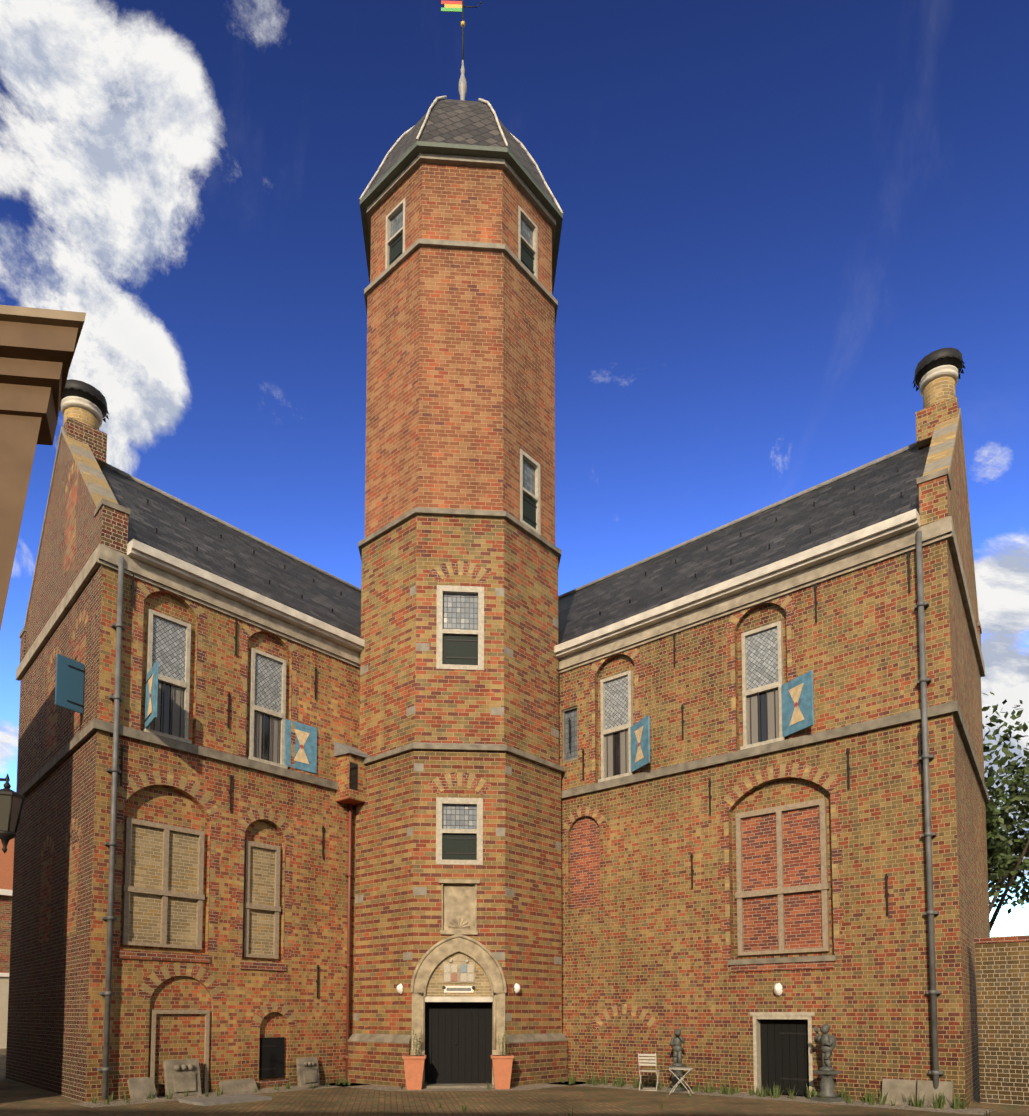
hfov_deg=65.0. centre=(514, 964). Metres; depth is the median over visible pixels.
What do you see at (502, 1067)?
planter
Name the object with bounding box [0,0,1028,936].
sky
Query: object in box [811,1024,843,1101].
putto statue
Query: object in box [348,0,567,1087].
tower
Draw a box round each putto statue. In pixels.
[667,1028,688,1090]
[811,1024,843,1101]
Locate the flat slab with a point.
(220, 1100)
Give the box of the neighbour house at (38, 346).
[0,305,85,629]
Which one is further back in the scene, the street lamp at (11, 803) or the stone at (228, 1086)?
the stone at (228, 1086)
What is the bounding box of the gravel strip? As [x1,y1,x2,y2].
[69,1081,994,1114]
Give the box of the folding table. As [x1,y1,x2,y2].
[669,1067,692,1095]
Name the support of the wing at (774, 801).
on the ground
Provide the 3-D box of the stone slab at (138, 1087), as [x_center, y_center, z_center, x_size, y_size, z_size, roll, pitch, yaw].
[-7.808,2.627,16.933,0.341,0.498,0.500,-3,-5,41]
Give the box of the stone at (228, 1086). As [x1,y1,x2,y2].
[218,1079,257,1092]
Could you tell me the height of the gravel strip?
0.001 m
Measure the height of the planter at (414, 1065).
1.518 m
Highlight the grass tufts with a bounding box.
[92,1070,990,1115]
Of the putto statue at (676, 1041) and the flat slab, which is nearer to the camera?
the flat slab
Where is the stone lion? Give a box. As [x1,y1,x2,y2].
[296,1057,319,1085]
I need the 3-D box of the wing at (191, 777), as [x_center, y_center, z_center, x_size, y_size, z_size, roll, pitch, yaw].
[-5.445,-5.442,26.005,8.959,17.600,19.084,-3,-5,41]
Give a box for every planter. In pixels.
[402,1030,426,1089]
[490,1028,513,1088]
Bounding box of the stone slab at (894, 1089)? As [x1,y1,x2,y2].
[881,1079,916,1104]
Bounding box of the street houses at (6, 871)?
[0,838,14,1048]
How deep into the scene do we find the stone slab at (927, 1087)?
15.52 m
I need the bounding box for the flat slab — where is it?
[179,1094,271,1105]
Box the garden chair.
[638,1053,659,1090]
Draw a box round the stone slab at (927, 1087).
[917,1080,953,1107]
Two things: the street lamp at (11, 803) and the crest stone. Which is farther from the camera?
the crest stone
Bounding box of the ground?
[0,1048,1028,1115]
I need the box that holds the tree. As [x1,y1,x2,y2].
[981,692,1028,931]
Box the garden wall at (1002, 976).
[974,935,1028,1105]
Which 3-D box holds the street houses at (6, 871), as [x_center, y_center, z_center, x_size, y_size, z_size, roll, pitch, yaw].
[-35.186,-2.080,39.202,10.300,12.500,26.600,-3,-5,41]
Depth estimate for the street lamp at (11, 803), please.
10.54 m
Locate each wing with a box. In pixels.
[5,379,369,1101]
[554,347,989,1107]
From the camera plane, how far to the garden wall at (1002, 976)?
16.02 m
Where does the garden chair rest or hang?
on the gravel strip
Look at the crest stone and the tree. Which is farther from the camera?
the tree
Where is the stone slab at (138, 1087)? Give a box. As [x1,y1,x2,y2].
[127,1077,157,1099]
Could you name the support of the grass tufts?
on the gravel strip
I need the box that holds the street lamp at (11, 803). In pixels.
[0,774,24,852]
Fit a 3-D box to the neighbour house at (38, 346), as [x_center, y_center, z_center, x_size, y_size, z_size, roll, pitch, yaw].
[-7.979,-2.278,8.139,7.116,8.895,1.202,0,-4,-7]

